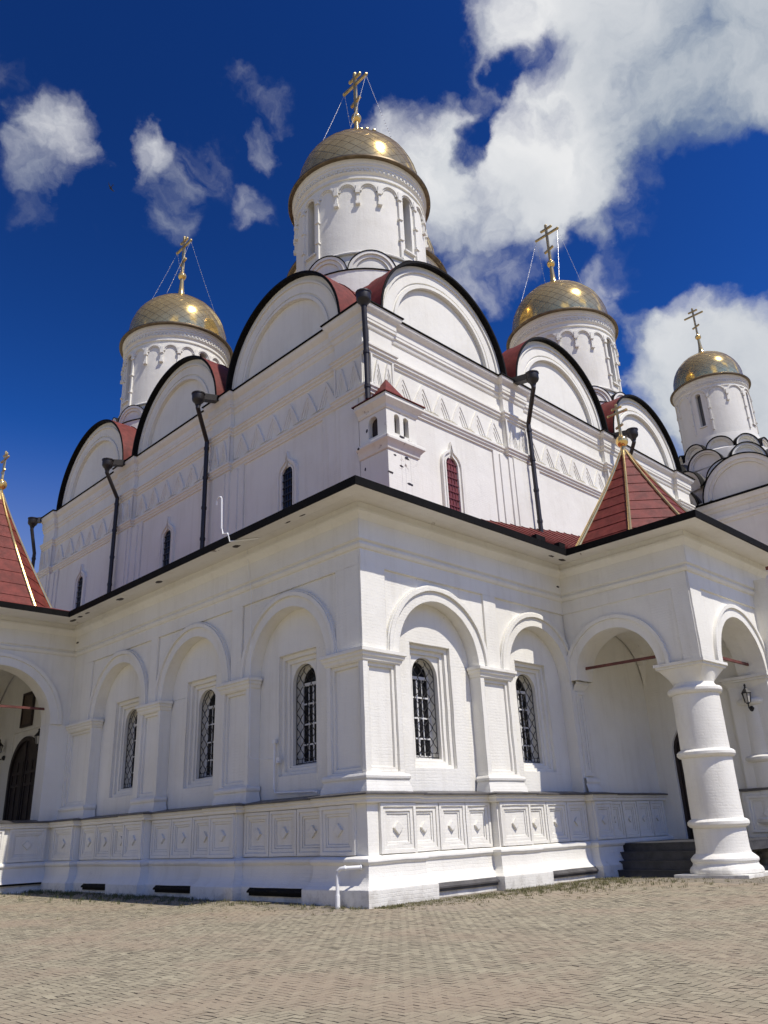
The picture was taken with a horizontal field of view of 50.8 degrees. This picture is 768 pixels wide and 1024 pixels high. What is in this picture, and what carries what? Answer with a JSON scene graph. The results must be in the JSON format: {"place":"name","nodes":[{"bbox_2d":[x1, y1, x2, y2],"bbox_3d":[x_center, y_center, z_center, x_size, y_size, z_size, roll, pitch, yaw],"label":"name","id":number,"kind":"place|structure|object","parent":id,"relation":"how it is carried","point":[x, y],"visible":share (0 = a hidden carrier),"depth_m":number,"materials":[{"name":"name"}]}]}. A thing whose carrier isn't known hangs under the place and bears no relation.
{"place":"outdoors","nodes":[
{"label":"outdoors","id":0,"kind":"place"},
{"bbox_2d":[1,893,488,911],"bbox_3d":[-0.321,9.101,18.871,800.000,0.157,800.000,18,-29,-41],"label":"ground","id":1,"kind":"structure","parent":0,"point":[252,905],"depth_m":20.08,"materials":[{"name":"grey stone"}]},
{"bbox_2d":[0,451,80,893],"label":"entrance porch","id":2,"kind":"object","parent":1,"relation":"on","point":[37,643],"visible":0.98,"depth_m":32.27,"materials":[{"name":"paint"}]},
{"bbox_2d":[2,736,37,820],"bbox_3d":[-15.391,12.146,34.215,0.155,5.160,3.120,18,-29,-41],"label":"door","id":3,"kind":"structure","parent":2,"relation":"in","point":[22,769],"depth_m":34.67,"materials":[{"name":"brown wood"}]},
{"bbox_2d":[0,475,673,908],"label":"gallery","id":4,"kind":"object","parent":1,"relation":"on","point":[420,617],"visible":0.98,"depth_m":24.32,"materials":[{"name":"white paint"}]},
{"bbox_2d":[0,739,4,760],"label":"wall lantern","id":5,"kind":"object","parent":4,"relation":"attached to","point":[1,747],"depth_m":36.58,"materials":[{"name":"black metal"}]},
{"bbox_2d":[19,691,35,727],"bbox_3d":[-15.773,8.741,35.848,0.100,1.500,1.200,18,-29,-41],"label":"icon panel","id":6,"kind":"object","parent":4,"relation":"attached to","point":[27,715],"visible":0.76,"depth_m":35.81,"materials":[{"name":"paint"}]},
{"bbox_2d":[34,728,39,748],"bbox_3d":[-14.354,9.520,33.840,0.507,0.940,0.340,18,-29,-41],"label":"wall lantern","id":7,"kind":"object","parent":4,"relation":"attached to","point":[37,735],"depth_m":33.70,"materials":[{"name":"black metal"}]},
{"bbox_2d":[124,710,137,787],"bbox_3d":[-9.220,8.797,30.053,0.330,2.970,1.180,18,-29,-41],"label":"window","id":8,"kind":"structure","parent":4,"relation":"in","point":[131,769],"depth_m":30.25,"materials":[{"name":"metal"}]},
{"bbox_2d":[199,690,214,777],"bbox_3d":[-5.674,7.316,26.700,0.330,2.970,1.180,18,-29,-41],"label":"window","id":9,"kind":"structure","parent":4,"relation":"in","point":[210,710],"depth_m":26.88,"materials":[{"name":"glass"}]},
{"bbox_2d":[216,496,258,541],"bbox_3d":[-4.652,0.140,25.124,1.722,1.752,0.329,-13,-24,25],"label":"hooked rod","id":10,"kind":"object","parent":4,"relation":"on","point":[223,533],"visible":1,"depth_m":25.19,"materials":[{"name":"white metal"}]},
{"bbox_2d":[247,553,280,763],"bbox_3d":[-3.599,4.228,24.466,1.180,6.551,0.409,-7,-22,12],"label":"cable","id":11,"kind":"object","parent":4,"relation":"hanging from","point":[278,760],"visible":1,"depth_m":24.11,"materials":[{"name":"white plastic"}]},
{"bbox_2d":[272,740,318,793],"bbox_3d":[-2.447,7.002,22.350,0.138,1.592,2.241,15,-27,-37],"label":"conduit pipe","id":12,"kind":"object","parent":4,"relation":"attached to","point":[274,742],"visible":1,"depth_m":22.88,"materials":[{"name":"white plastic"}]},
{"bbox_2d":[296,664,316,764],"bbox_3d":[-2.127,5.834,23.347,0.330,2.970,1.180,18,-29,-41],"label":"window","id":13,"kind":"structure","parent":4,"relation":"in","point":[309,730],"depth_m":23.48,"materials":[{"name":"glass"}]},
{"bbox_2d":[335,865,361,908],"bbox_3d":[-0.806,8.592,18.517,0.656,0.942,0.193,-5,-22,5],"label":"drain pipe","id":14,"kind":"object","parent":4,"relation":"attached to","point":[337,895],"visible":0.89,"depth_m":18.60,"materials":[{"name":"white plastic"}]},
{"bbox_2d":[36,72,695,703],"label":"church","id":15,"kind":"structure","parent":4,"relation":"on","point":[284,380],"depth_m":38.66,"materials":[{"name":"paint"}]},
{"bbox_2d":[28,517,41,567],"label":"downpipe","id":16,"kind":"object","parent":15,"relation":"attached to","point":[33,522],"visible":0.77,"depth_m":50.82,"materials":[{"name":"black metal"}]},
{"bbox_2d":[72,564,86,609],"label":"window","id":17,"kind":"structure","parent":15,"relation":"in","point":[79,591],"depth_m":45.69,"materials":[{"name":"paint"}]},
{"bbox_2d":[102,458,124,592],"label":"downpipe","id":18,"kind":"object","parent":15,"relation":"attached to","point":[108,464],"visible":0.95,"depth_m":43.26,"materials":[{"name":"black metal"}]},
{"bbox_2d":[158,517,175,568],"bbox_3d":[-10.534,1.921,39.306,0.190,3.620,1.280,18,-29,-41],"label":"window","id":19,"kind":"structure","parent":15,"relation":"in","point":[167,538],"depth_m":39.45,"materials":[{"name":"paint"}]},
{"bbox_2d":[191,390,218,548],"bbox_3d":[-8.134,-1.717,36.807,2.074,8.346,1.188,18,-29,-41],"label":"downpipe","id":20,"kind":"object","parent":15,"relation":"attached to","point":[199,398],"visible":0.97,"depth_m":37.27,"materials":[{"name":"black metal"}]},
{"bbox_2d":[276,451,298,511],"bbox_3d":[-3.928,-0.838,33.061,0.190,3.620,1.280,18,-29,-41],"label":"window","id":21,"kind":"structure","parent":15,"relation":"in","point":[287,492],"depth_m":33.19,"materials":[{"name":"paint"}]},
{"bbox_2d":[355,288,371,399],"bbox_3d":[-0.758,-6.361,31.049,0.624,4.746,1.560,0,-22,-6],"label":"downpipe","id":22,"kind":"object","parent":15,"relation":"attached to","point":[363,297],"visible":0.98,"depth_m":30.94,"materials":[{"name":"black metal"}]},
{"bbox_2d":[351,380,425,497],"bbox_3d":[0.255,-1.984,29.755,2.140,6.780,1.830,18,-29,-41],"label":"bell turret","id":23,"kind":"object","parent":15,"relation":"attached to","point":[389,451],"visible":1,"depth_m":29.45,"materials":[{"name":"white paint"}]},
{"bbox_2d":[440,442,466,513],"bbox_3d":[2.780,-1.196,32.884,1.280,3.620,0.190,18,-29,-41],"label":"window","id":24,"kind":"structure","parent":15,"relation":"in","point":[452,476],"depth_m":32.90,"materials":[{"name":"paint"}]},
{"bbox_2d":[512,370,543,531],"bbox_3d":[6.661,-2.548,36.448,1.176,8.248,2.018,18,-29,-41],"label":"downpipe","id":25,"kind":"object","parent":15,"relation":"attached to","point":[531,377],"visible":0.98,"depth_m":36.94,"materials":[{"name":"black metal"}]},
{"bbox_2d":[613,427,637,454],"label":"downpipe","id":26,"kind":"object","parent":15,"relation":"attached to","point":[631,433],"visible":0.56,"depth_m":42.70,"materials":[{"name":"black metal"}]},
{"bbox_2d":[412,659,438,758],"bbox_3d":[1.060,5.647,23.219,1.180,2.970,0.330,18,-29,-41],"label":"window","id":27,"kind":"structure","parent":4,"relation":"in","point":[424,743],"depth_m":23.36,"materials":[{"name":"black metal"}]},
{"bbox_2d":[516,675,539,762],"bbox_3d":[4.544,6.763,26.411,1.180,2.970,0.330,18,-29,-41],"label":"window","id":28,"kind":"structure","parent":4,"relation":"in","point":[522,697],"depth_m":26.56,"materials":[{"name":"glass"}]},
{"bbox_2d":[0,876,765,930],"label":"weeds","id":29,"kind":"object","parent":1,"relation":"on","point":[528,889],"visible":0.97,"depth_m":21.37,"materials":[{"name":"green plant"}]},
{"bbox_2d":[559,404,767,878],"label":"entrance porch","id":30,"kind":"object","parent":1,"relation":"on","point":[663,585],"visible":0.97,"depth_m":26.66,"materials":[{"name":"paint"}]},
{"bbox_2d":[674,732,693,838],"bbox_3d":[11.368,9.313,28.494,0.155,4.040,2.220,18,-29,-41],"label":"door","id":31,"kind":"structure","parent":30,"relation":"in","point":[680,772],"depth_m":29.00,"materials":[{"name":"brown wood"}]},
{"bbox_2d":[741,684,753,710],"bbox_3d":[12.425,6.334,27.612,0.507,0.940,0.340,18,-29,-41],"label":"wall lantern","id":32,"kind":"object","parent":30,"relation":"attached to","point":[746,694],"depth_m":27.48,"materials":[{"name":"black metal"}]},
{"bbox_2d":[0,881,767,1023],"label":"paving","id":33,"kind":"structure","parent":0,"point":[694,953],"depth_m":10.62,"materials":[{"name":"brick"}]},
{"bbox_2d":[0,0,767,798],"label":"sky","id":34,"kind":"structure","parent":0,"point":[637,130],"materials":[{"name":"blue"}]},
{"bbox_2d":[26,876,767,909],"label":"sand","id":35,"kind":"structure","parent":0,"point":[764,879],"depth_m":21.33,"materials":[{"name":"soil"}]},
{"bbox_2d":[670,308,767,588],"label":"chapel","id":36,"kind":"structure","parent":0,"point":[723,459],"depth_m":52.63,"materials":[{"name":"paint"}]}
]}

